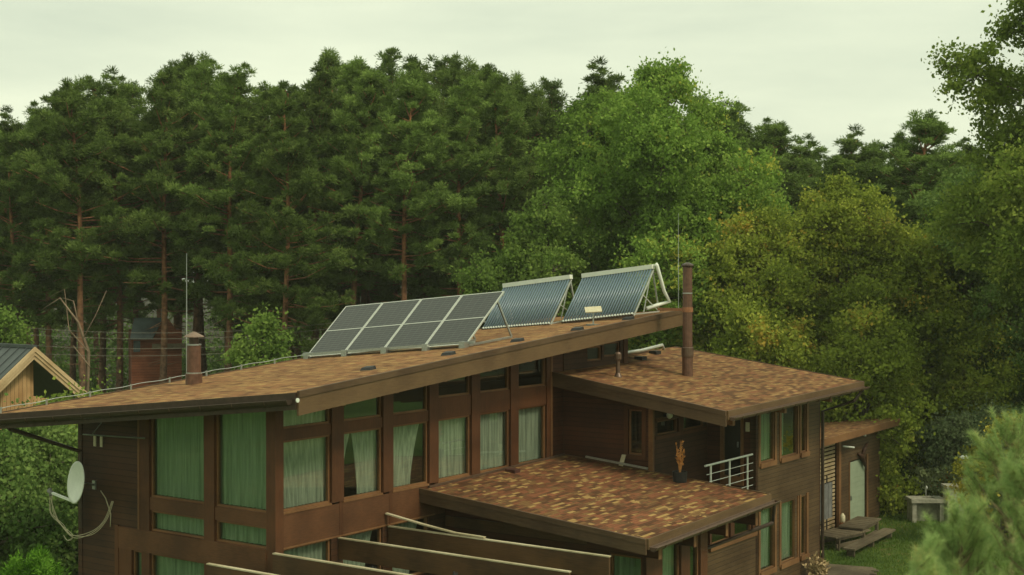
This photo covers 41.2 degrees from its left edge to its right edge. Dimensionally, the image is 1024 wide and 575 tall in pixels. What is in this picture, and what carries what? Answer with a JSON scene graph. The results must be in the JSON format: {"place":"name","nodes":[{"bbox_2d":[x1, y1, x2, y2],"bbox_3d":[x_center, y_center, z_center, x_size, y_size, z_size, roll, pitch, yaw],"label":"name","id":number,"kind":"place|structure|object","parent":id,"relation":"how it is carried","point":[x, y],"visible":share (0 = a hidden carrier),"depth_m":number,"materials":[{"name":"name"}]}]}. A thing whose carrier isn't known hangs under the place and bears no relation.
{"place":"outdoors","nodes":[
{"label":"outdoors","id":0,"kind":"place"},
{"bbox_2d":[0,0,1023,280],"label":"sky","id":1,"kind":"structure","parent":0,"point":[822,68],"materials":[{"name":"white"}]},
{"bbox_2d":[22,292,1017,574],"bbox_3d":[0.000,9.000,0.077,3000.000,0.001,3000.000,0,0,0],"label":"ground","id":2,"kind":"structure","parent":0,"point":[878,556],"depth_m":48.20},
{"bbox_2d":[0,130,42,316],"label":"pine tree","id":3,"kind":"object","parent":2,"relation":"on","point":[17,243],"visible":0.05,"depth_m":71.94,"materials":[{"name":"green plant"}]},
{"bbox_2d":[0,299,44,343],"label":"deciduous tree","id":4,"kind":"object","parent":2,"relation":"on","point":[12,327],"visible":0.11,"depth_m":55.69,"materials":[{"name":"green plant"}]},
{"bbox_2d":[0,543,72,574],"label":"thuja bush","id":5,"kind":"object","parent":2,"relation":"on","point":[39,563],"visible":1,"depth_m":24.38,"materials":[{"name":"green plant"}]},
{"bbox_2d":[0,104,73,349],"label":"pine tree","id":6,"kind":"object","parent":2,"relation":"on","point":[8,149],"visible":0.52,"depth_m":69.36,"materials":[{"name":"green plant"}]},
{"bbox_2d":[0,429,77,574],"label":"linden tree","id":7,"kind":"object","parent":2,"relation":"on","point":[25,522],"visible":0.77,"depth_m":35.15,"materials":[{"name":"green plant"}]},
{"bbox_2d":[0,393,77,574],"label":"linden tree","id":8,"kind":"object","parent":2,"relation":"on","point":[54,460],"visible":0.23,"depth_m":38.69,"materials":[{"name":"green plant"}]},
{"bbox_2d":[0,343,86,431],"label":"neighbour cabin","id":9,"kind":"object","parent":2,"relation":"on","point":[27,371],"visible":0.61,"depth_m":48.38,"materials":[{"name":"wood"}]},
{"bbox_2d":[0,100,102,360],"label":"pine tree","id":10,"kind":"object","parent":2,"relation":"on","point":[37,117],"visible":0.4,"depth_m":68.80,"materials":[{"name":"green plant"}]},
{"bbox_2d":[23,110,122,381],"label":"pine tree","id":11,"kind":"object","parent":2,"relation":"on","point":[72,369],"depth_m":79.85,"materials":[{"name":"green plant"}]},
{"bbox_2d":[42,289,106,391],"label":"dead tree","id":12,"kind":"object","parent":2,"relation":"on","point":[87,360],"visible":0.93,"depth_m":57.81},
{"bbox_2d":[29,357,120,469],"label":"linden tree","id":13,"kind":"object","parent":2,"relation":"on","point":[63,395],"visible":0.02,"depth_m":43.02,"materials":[{"name":"green plant"}]},
{"bbox_2d":[0,73,155,389],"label":"pine tree","id":14,"kind":"object","parent":2,"relation":"on","point":[51,168],"visible":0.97,"depth_m":66.83,"materials":[{"name":"green plant"}]},
{"bbox_2d":[39,74,139,392],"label":"pine tree","id":15,"kind":"object","parent":2,"relation":"on","point":[92,84],"visible":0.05,"depth_m":78.28,"materials":[{"name":"green plant"}]},
{"bbox_2d":[25,65,180,390],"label":"pine tree","id":16,"kind":"object","parent":2,"relation":"on","point":[117,99],"visible":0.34,"depth_m":70.39,"materials":[{"name":"green plant"}]},
{"bbox_2d":[97,74,177,370],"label":"pine tree","id":17,"kind":"object","parent":2,"relation":"on","point":[132,95],"visible":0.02,"depth_m":79.66,"materials":[{"name":"green plant"}]},
{"bbox_2d":[77,66,233,382],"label":"pine tree","id":18,"kind":"object","parent":2,"relation":"on","point":[154,125],"visible":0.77,"depth_m":68.07,"materials":[{"name":"green plant"}]},
{"bbox_2d":[128,318,184,388],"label":"forest cabin","id":19,"kind":"object","parent":2,"relation":"on","point":[143,352],"visible":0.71,"depth_m":69.84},
{"bbox_2d":[117,58,236,335],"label":"pine tree","id":20,"kind":"object","parent":2,"relation":"on","point":[173,63],"visible":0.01,"depth_m":78.90,"materials":[{"name":"green plant"}]},
{"bbox_2d":[146,51,227,375],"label":"pine tree","id":21,"kind":"object","parent":2,"relation":"on","point":[188,63],"depth_m":76.75,"materials":[{"name":"green plant"}]},
{"bbox_2d":[119,58,255,373],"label":"pine tree","id":22,"kind":"object","parent":2,"relation":"on","point":[200,81],"visible":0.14,"depth_m":71.83,"materials":[{"name":"green plant"}]},
{"bbox_2d":[154,61,298,371],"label":"pine tree","id":23,"kind":"object","parent":2,"relation":"on","point":[239,119],"visible":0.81,"depth_m":67.31,"materials":[{"name":"green plant"}]},
{"bbox_2d":[19,279,488,393],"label":"undergrowth","id":24,"kind":"object","parent":2,"relation":"on","point":[211,365],"visible":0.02,"depth_m":100.03,"materials":[{"name":"green plant"}]},
{"bbox_2d":[179,79,329,365],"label":"pine tree","id":25,"kind":"object","parent":2,"relation":"on","point":[264,122],"visible":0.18,"depth_m":70.11,"materials":[{"name":"green plant"}]},
{"bbox_2d":[212,303,302,369],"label":"birch tree","id":26,"kind":"object","parent":2,"relation":"on","point":[263,329],"visible":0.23,"depth_m":51.76,"materials":[{"name":"green plant"}]},
{"bbox_2d":[221,79,356,360],"bbox_3d":[-10.679,-0.760,65.290,6.831,18.432,6.880,0,0,-3],"label":"pine tree","id":27,"kind":"object","parent":2,"relation":"on","point":[286,144],"visible":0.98,"depth_m":64.93,"materials":[{"name":"green plant"}]},
{"bbox_2d":[237,60,382,350],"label":"pine tree","id":28,"kind":"object","parent":2,"relation":"on","point":[313,103],"visible":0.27,"depth_m":71.25,"materials":[{"name":"green plant"}]},
{"bbox_2d":[274,46,359,338],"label":"pine tree","id":29,"kind":"object","parent":2,"relation":"on","point":[330,57],"visible":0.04,"depth_m":78.79,"materials":[{"name":"green plant"}]},
{"bbox_2d":[290,68,422,305],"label":"pine tree","id":30,"kind":"object","parent":2,"relation":"on","point":[355,171],"visible":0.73,"depth_m":67.58,"materials":[{"name":"green plant"}]},
{"bbox_2d":[312,55,418,304],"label":"pine tree","id":31,"kind":"object","parent":2,"relation":"on","point":[343,85],"visible":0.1,"depth_m":72.59,"materials":[{"name":"green plant"}]},
{"bbox_2d":[357,46,440,302],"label":"pine tree","id":32,"kind":"object","parent":2,"relation":"on","point":[388,64],"visible":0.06,"depth_m":76.97,"materials":[{"name":"green plant"}]},
{"bbox_2d":[336,55,471,301],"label":"pine tree","id":33,"kind":"object","parent":2,"relation":"on","point":[415,290],"visible":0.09,"depth_m":70.99,"materials":[{"name":"green plant"}]},
{"bbox_2d":[334,68,475,301],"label":"pine tree","id":34,"kind":"object","parent":2,"relation":"on","point":[414,92],"visible":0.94,"depth_m":67.17,"materials":[{"name":"green plant"}]},
{"bbox_2d":[0,262,869,574],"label":"wooden house","id":35,"kind":"structure","parent":2,"relation":"on","point":[314,466],"depth_m":31.60,"materials":[{"name":"brown wood"}]},
{"bbox_2d":[47,461,95,503],"bbox_3d":[-9.908,4.380,31.164,1.690,0.951,0.725,0,1,45],"label":"satellite dish","id":36,"kind":"object","parent":35,"relation":"attached to","point":[76,483],"visible":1,"depth_m":30.80,"materials":[{"name":"white metal"}]},
{"bbox_2d":[151,416,203,503],"bbox_3d":[-7.224,3.610,29.868,2.124,2.092,0.210,0,1,35],"label":"window","id":37,"kind":"structure","parent":35,"relation":"in","point":[177,444],"depth_m":30.02,"materials":[{"name":"green glass"}]},
{"bbox_2d":[152,511,203,538],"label":"window","id":38,"kind":"structure","parent":35,"relation":"in","point":[175,522],"depth_m":29.97,"materials":[{"name":"green glass"}]},
{"bbox_2d":[152,554,203,574],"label":"window","id":39,"kind":"structure","parent":35,"relation":"in","point":[161,565],"depth_m":30.08,"materials":[{"name":"green glass"}]},
{"bbox_2d":[217,412,265,512],"bbox_3d":[-5.614,3.541,28.737,1.842,2.249,0.209,0,1,35],"label":"window","id":40,"kind":"structure","parent":35,"relation":"in","point":[241,437],"depth_m":28.86,"materials":[{"name":"green glass"}]},
{"bbox_2d":[217,520,265,548],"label":"window","id":41,"kind":"structure","parent":35,"relation":"in","point":[238,532],"depth_m":28.85,"materials":[{"name":"green glass"}]},
{"bbox_2d":[283,409,328,428],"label":"window","id":42,"kind":"structure","parent":35,"relation":"in","point":[290,417],"depth_m":28.98,"materials":[{"name":"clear glass"}]},
{"bbox_2d":[284,435,329,511],"bbox_3d":[-4.453,3.914,28.909,0.210,1.480,1.776,0,1,35],"label":"window","id":43,"kind":"structure","parent":35,"relation":"in","point":[306,460],"depth_m":29.10,"materials":[{"name":"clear glass"}]},
{"bbox_2d":[284,539,329,560],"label":"window","id":44,"kind":"structure","parent":35,"relation":"in","point":[320,550],"depth_m":29.32,"materials":[{"name":"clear glass"}]},
{"bbox_2d":[343,527,380,568],"bbox_3d":[-3.471,6.077,30.331,0.210,1.330,1.456,0,1,35],"label":"window","id":45,"kind":"structure","parent":35,"relation":"in","point":[365,535],"depth_m":30.59,"materials":[{"name":"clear glass"}]},
{"bbox_2d":[344,427,380,499],"bbox_3d":[-3.433,3.901,30.367,0.210,1.480,1.589,0,1,35],"label":"window","id":46,"kind":"structure","parent":35,"relation":"in","point":[366,444],"depth_m":30.68,"materials":[{"name":"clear glass"}]},
{"bbox_2d":[302,295,512,358],"bbox_3d":[-2.819,1.083,36.732,5.758,1.807,2.104,0,1,35],"label":"mounting rack","id":47,"kind":"object","parent":35,"relation":"on","point":[425,347],"visible":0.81,"depth_m":35.83,"materials":[{"name":"metal"}]},
{"bbox_2d":[310,303,381,357],"bbox_3d":[-4.653,1.184,37.913,1.370,1.517,1.676,0,1,35],"label":"photovoltaic module","id":48,"kind":"object","parent":47,"relation":"on","point":[346,327],"visible":1,"depth_m":37.92,"materials":[{"name":"glass"}]},
{"bbox_2d":[347,299,420,353],"bbox_3d":[-3.513,1.067,37.112,1.370,1.505,1.676,0,1,35],"label":"photovoltaic module","id":49,"kind":"object","parent":47,"relation":"on","point":[386,321],"visible":1,"depth_m":37.11,"materials":[{"name":"glass"}]},
{"bbox_2d":[386,295,461,350],"bbox_3d":[-2.373,0.951,36.311,1.370,1.492,1.676,0,1,35],"label":"photovoltaic module","id":50,"kind":"object","parent":47,"relation":"on","point":[423,321],"visible":1,"depth_m":36.31,"materials":[{"name":"glass"}]},
{"bbox_2d":[427,291,503,347],"bbox_3d":[-1.234,0.834,35.510,1.370,1.480,1.676,0,1,35],"label":"photovoltaic module","id":51,"kind":"object","parent":47,"relation":"on","point":[466,317],"visible":1,"depth_m":35.50,"materials":[{"name":"glass"}]},
{"bbox_2d":[393,421,426,489],"bbox_3d":[-2.511,3.890,31.674,0.207,1.480,1.456,0,1,35],"label":"window","id":52,"kind":"structure","parent":35,"relation":"in","point":[404,435],"depth_m":31.79,"materials":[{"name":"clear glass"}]},
{"bbox_2d":[439,415,468,480],"bbox_3d":[-1.515,3.878,33.095,0.210,1.480,1.589,0,1,35],"label":"window","id":53,"kind":"structure","parent":35,"relation":"in","point":[454,431],"depth_m":33.34,"materials":[{"name":"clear glass"}]},
{"bbox_2d":[480,410,507,472],"bbox_3d":[-0.557,3.866,34.464,0.210,1.480,1.589,0,1,35],"label":"window","id":54,"kind":"structure","parent":35,"relation":"in","point":[493,425],"depth_m":34.73,"materials":[{"name":"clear glass"}]},
{"bbox_2d":[481,275,577,329],"bbox_3d":[0.553,0.472,41.785,2.535,1.730,1.640,0,1,35],"label":"solar water collector","id":55,"kind":"object","parent":35,"relation":"on","point":[535,295],"visible":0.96,"depth_m":41.54,"materials":[{"name":"blue glass"}]},
{"bbox_2d":[519,405,544,463],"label":"window","id":56,"kind":"structure","parent":35,"relation":"in","point":[531,419],"depth_m":36.09,"materials":[{"name":"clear glass"}]},
{"bbox_2d":[561,264,658,323],"bbox_3d":[2.910,0.201,40.128,2.455,1.760,1.640,0,1,35],"label":"solar water collector","id":57,"kind":"object","parent":35,"relation":"on","point":[596,277],"visible":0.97,"depth_m":39.91,"materials":[{"name":"blue glass"}]},
{"bbox_2d":[611,554,640,574],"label":"window","id":58,"kind":"structure","parent":35,"relation":"in","point":[620,564],"depth_m":30.08,"materials":[{"name":"green glass"}]},
{"bbox_2d":[663,544,678,574],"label":"window","id":59,"kind":"structure","parent":35,"relation":"in","point":[668,553],"depth_m":30.88,"materials":[{"name":"green glass"}]},
{"bbox_2d":[672,440,686,482],"bbox_3d":[4.235,4.382,34.410,0.380,1.095,0.380,0,1,35],"label":"planter","id":60,"kind":"object","parent":35,"relation":"on","point":[679,475],"visible":1,"depth_m":34.33,"materials":[{"name":"black plastic"}]},
{"bbox_2d":[761,412,773,462],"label":"window","id":61,"kind":"structure","parent":35,"relation":"in","point":[764,417],"depth_m":38.10,"materials":[{"name":"green glass"}]},
{"bbox_2d":[761,506,773,571],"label":"window","id":62,"kind":"structure","parent":35,"relation":"in","point":[764,513],"depth_m":38.16,"materials":[{"name":"green glass"}]},
{"bbox_2d":[781,499,793,562],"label":"window","id":63,"kind":"structure","parent":35,"relation":"in","point":[785,505],"depth_m":39.26,"materials":[{"name":"green glass"}]},
{"bbox_2d":[422,50,460,296],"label":"pine tree","id":64,"kind":"object","parent":2,"relation":"on","point":[438,66],"visible":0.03,"depth_m":78.37,"materials":[{"name":"green plant"}]},
{"bbox_2d":[391,75,508,320],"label":"pine tree","id":65,"kind":"object","parent":2,"relation":"on","point":[465,114],"visible":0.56,"depth_m":68.28,"materials":[{"name":"green plant"}]},
{"bbox_2d":[433,55,509,250],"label":"pine tree","id":66,"kind":"object","parent":2,"relation":"on","point":[455,73],"visible":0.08,"depth_m":75.36,"materials":[{"name":"green plant"}]},
{"bbox_2d":[413,66,555,327],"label":"pine tree","id":67,"kind":"object","parent":2,"relation":"on","point":[483,74],"visible":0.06,"depth_m":71.51,"materials":[{"name":"green plant"}]},
{"bbox_2d":[428,70,547,327],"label":"pine tree","id":68,"kind":"object","parent":2,"relation":"on","point":[507,120],"visible":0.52,"depth_m":69.01,"materials":[{"name":"green plant"}]},
{"bbox_2d":[449,180,615,323],"bbox_3d":[1.290,1.876,59.704,8.268,13.247,7.860,0,0,0],"label":"birch tree","id":69,"kind":"object","parent":2,"relation":"on","point":[536,256],"visible":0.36,"depth_m":59.20,"materials":[{"name":"green plant"}]},
{"bbox_2d":[485,81,584,255],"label":"pine tree","id":70,"kind":"object","parent":2,"relation":"on","point":[545,125],"visible":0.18,"depth_m":71.64,"materials":[{"name":"green plant"}]},
{"bbox_2d":[520,76,578,185],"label":"pine tree","id":71,"kind":"object","parent":2,"relation":"on","point":[551,89],"visible":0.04,"depth_m":80.31,"materials":[{"name":"green plant"}]},
{"bbox_2d":[506,55,630,259],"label":"pine tree","id":72,"kind":"object","parent":2,"relation":"on","point":[599,81],"visible":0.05,"depth_m":76.25,"materials":[{"name":"green plant"}]},
{"bbox_2d":[491,84,656,348],"bbox_3d":[3.732,-0.625,65.342,9.943,18.193,9.912,0,0,0],"label":"poplar tree","id":73,"kind":"object","parent":2,"relation":"on","point":[584,111],"visible":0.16,"depth_m":64.03,"materials":[{"name":"green plant"}]},
{"bbox_2d":[537,47,797,350],"bbox_3d":[7.240,-1.205,61.448,11.561,19.404,12.046,0,1,21],"label":"poplar tree","id":74,"kind":"object","parent":2,"relation":"on","point":[653,136],"visible":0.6,"depth_m":59.36,"materials":[{"name":"green plant"}]},
{"bbox_2d":[655,124,786,347],"bbox_3d":[9.249,0.366,63.751,8.056,16.221,9.539,0,1,20],"label":"poplar tree","id":75,"kind":"object","parent":2,"relation":"on","point":[725,143],"visible":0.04,"depth_m":62.91,"materials":[{"name":"green plant"}]},
{"bbox_2d":[697,100,789,182],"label":"pine tree","id":76,"kind":"object","parent":2,"relation":"on","point":[732,113],"visible":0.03,"depth_m":75.84,"materials":[{"name":"green plant"}]},
{"bbox_2d":[656,200,850,416],"bbox_3d":[10.343,2.547,58.071,7.718,12.602,9.678,0,1,-29],"label":"maple tree","id":77,"kind":"object","parent":2,"relation":"on","point":[778,280],"visible":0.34,"depth_m":56.70,"materials":[{"name":"green plant"}]},
{"bbox_2d":[700,285,825,447],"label":"maple tree","id":78,"kind":"object","parent":2,"relation":"on","point":[753,324],"visible":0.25,"depth_m":52.56,"materials":[{"name":"green plant"}]},
{"bbox_2d":[743,117,821,260],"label":"pine tree","id":79,"kind":"object","parent":2,"relation":"on","point":[774,133],"visible":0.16,"depth_m":75.85,"materials":[{"name":"green plant"}]},
{"bbox_2d":[778,147,823,219],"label":"pine tree","id":80,"kind":"object","parent":2,"relation":"on","point":[797,177],"visible":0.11,"depth_m":73.82,"materials":[{"name":"green plant"}]},
{"bbox_2d":[795,133,828,183],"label":"pine tree","id":81,"kind":"object","parent":2,"relation":"on","point":[816,154],"visible":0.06,"depth_m":80.23,"materials":[{"name":"green plant"}]},
{"bbox_2d":[802,551,830,574],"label":"dry flower pot","id":82,"kind":"object","parent":2,"relation":"on","point":[818,567],"visible":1,"depth_m":39.50,"materials":[{"name":"plant"}]},
{"bbox_2d":[809,155,865,314],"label":"pine tree","id":83,"kind":"object","parent":2,"relation":"on","point":[835,165],"visible":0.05,"depth_m":73.43,"materials":[{"name":"green plant"}]},
{"bbox_2d":[820,527,870,550],"bbox_3d":[10.950,8.371,45.442,2.058,0.484,1.004,0,1,-43],"label":"picnic table","id":84,"kind":"object","parent":2,"relation":"on","point":[837,534],"visible":0.77,"depth_m":45.24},
{"bbox_2d":[816,123,892,205],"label":"pine tree","id":85,"kind":"object","parent":2,"relation":"on","point":[850,147],"visible":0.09,"depth_m":76.31,"materials":[{"name":"green plant"}]},
{"bbox_2d":[821,158,890,247],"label":"pine tree","id":86,"kind":"object","parent":2,"relation":"on","point":[863,173],"visible":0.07,"depth_m":72.49,"materials":[{"name":"green plant"}]},
{"bbox_2d":[838,516,881,541],"bbox_3d":[11.909,8.311,46.645,0.840,0.584,2.218,0,1,31],"label":"picnic table","id":87,"kind":"object","parent":2,"relation":"on","point":[860,522],"visible":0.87,"depth_m":46.55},
{"bbox_2d":[820,418,901,530],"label":"wooden outbuilding","id":88,"kind":"structure","parent":2,"relation":"on","point":[855,485],"depth_m":48.87,"materials":[{"name":"wood"}]},
{"bbox_2d":[820,476,831,529],"bbox_3d":[10.572,7.486,45.955,0.090,2.246,1.089,0,1,35],"label":"coat rack","id":89,"kind":"object","parent":88,"relation":"in","point":[827,499],"visible":0.72,"depth_m":46.00,"materials":[{"name":"white plastic"}]},
{"bbox_2d":[850,459,864,519],"bbox_3d":[12.422,7.357,49.137,0.120,2.250,1.530,0,1,35],"label":"door","id":90,"kind":"structure","parent":88,"relation":"in","point":[857,469],"depth_m":49.18,"materials":[{"name":"white paint"}]},
{"bbox_2d":[842,528,895,556],"bbox_3d":[11.875,8.463,45.234,0.405,0.304,4.150,0,1,33],"label":"bench","id":91,"kind":"object","parent":2,"relation":"on","point":[853,547],"visible":1,"depth_m":45.00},
{"bbox_2d":[773,163,966,419],"bbox_3d":[14.962,1.871,59.945,10.048,14.618,10.621,0,1,28],"label":"maple tree","id":92,"kind":"object","parent":2,"relation":"on","point":[844,224],"visible":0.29,"depth_m":58.20,"materials":[{"name":"green plant"}]},
{"bbox_2d":[799,289,948,516],"bbox_3d":[13.720,4.821,53.850,7.016,9.541,7.895,0,0,0],"label":"maple tree","id":93,"kind":"object","parent":2,"relation":"on","point":[882,357],"visible":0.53,"depth_m":52.48,"materials":[{"name":"green plant"}]},
{"bbox_2d":[849,139,898,213],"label":"pine tree","id":94,"kind":"object","parent":2,"relation":"on","point":[865,156],"visible":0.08,"depth_m":76.23,"materials":[{"name":"green plant"}]},
{"bbox_2d":[883,159,945,236],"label":"pine tree","id":95,"kind":"object","parent":2,"relation":"on","point":[889,187],"visible":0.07,"depth_m":72.04,"materials":[{"name":"green plant"}]},
{"bbox_2d":[820,510,1021,574],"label":"grass","id":96,"kind":"structure","parent":2,"relation":"on","point":[898,533],"depth_m":44.82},
{"bbox_2d":[819,564,878,574],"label":"plank deck","id":97,"kind":"structure","parent":96,"relation":"on","point":[835,569],"depth_m":41.10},
{"bbox_2d":[865,109,976,231],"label":"pine tree","id":98,"kind":"object","parent":2,"relation":"on","point":[929,129],"visible":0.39,"depth_m":71.24,"materials":[{"name":"green plant"}]},
{"bbox_2d":[819,206,1023,458],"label":"maple tree","id":99,"kind":"object","parent":2,"relation":"on","point":[955,393],"visible":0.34,"depth_m":56.90,"materials":[{"name":"green plant"}]},
{"bbox_2d":[905,486,945,522],"bbox_3d":[15.187,7.938,50.081,1.256,1.272,0.800,0,0,0],"label":"outdoor sink","id":100,"kind":"object","parent":2,"relation":"on","point":[916,505],"visible":0.99,"depth_m":50.08,"materials":[{"name":"concrete"}]},
{"bbox_2d":[904,527,950,574],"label":"young pine","id":101,"kind":"object","parent":2,"relation":"on","point":[925,560],"visible":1,"depth_m":8.97,"materials":[{"name":"green plant"}]},
{"bbox_2d":[904,401,998,510],"bbox_3d":[17.352,6.751,53.039,4.998,4.673,5.479,0,0,0],"label":"olive shrub","id":102,"kind":"object","parent":2,"relation":"on","point":[948,440],"visible":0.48,"depth_m":52.14,"materials":[{"name":"green plant"}]},
{"bbox_2d":[886,183,1023,430],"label":"acacia tree","id":103,"kind":"object","parent":2,"relation":"on","point":[987,293],"visible":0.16,"depth_m":57.23,"materials":[{"name":"green plant"}]},
{"bbox_2d":[901,400,1023,574],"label":"young pine","id":104,"kind":"object","parent":2,"relation":"on","point":[1013,438],"visible":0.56,"depth_m":11.03,"materials":[{"name":"green plant"}]},
{"bbox_2d":[918,489,1006,574],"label":"young pine","id":105,"kind":"object","parent":2,"relation":"on","point":[963,534],"visible":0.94,"depth_m":9.98,"materials":[{"name":"green plant"}]},
{"bbox_2d":[906,152,1023,420],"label":"acacia tree","id":106,"kind":"object","parent":2,"relation":"on","point":[1019,327],"visible":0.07,"depth_m":57.48,"materials":[{"name":"green plant"}]},
{"bbox_2d":[917,0,1023,320],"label":"oak tree","id":107,"kind":"object","parent":2,"relation":"on","point":[997,228],"visible":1,"depth_m":50.55,"materials":[{"name":"green plant"}]},
{"bbox_2d":[940,410,1023,541],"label":"yellow shrub","id":108,"kind":"object","parent":2,"relation":"on","point":[958,466],"visible":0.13,"depth_m":45.75,"materials":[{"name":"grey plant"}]},
{"bbox_2d":[953,392,1019,460],"bbox_3d":[19.096,6.677,53.945,4.325,5.087,5.035,0,1,26],"label":"olive shrub","id":109,"kind":"object","parent":2,"relation":"on","point":[997,411],"visible":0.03,"depth_m":54.08,"materials":[{"name":"green plant"}]},
{"bbox_2d":[955,452,1023,574],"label":"young pine","id":110,"kind":"object","parent":2,"relation":"on","point":[1013,483],"visible":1,"depth_m":9.59,"materials":[{"name":"green plant"}]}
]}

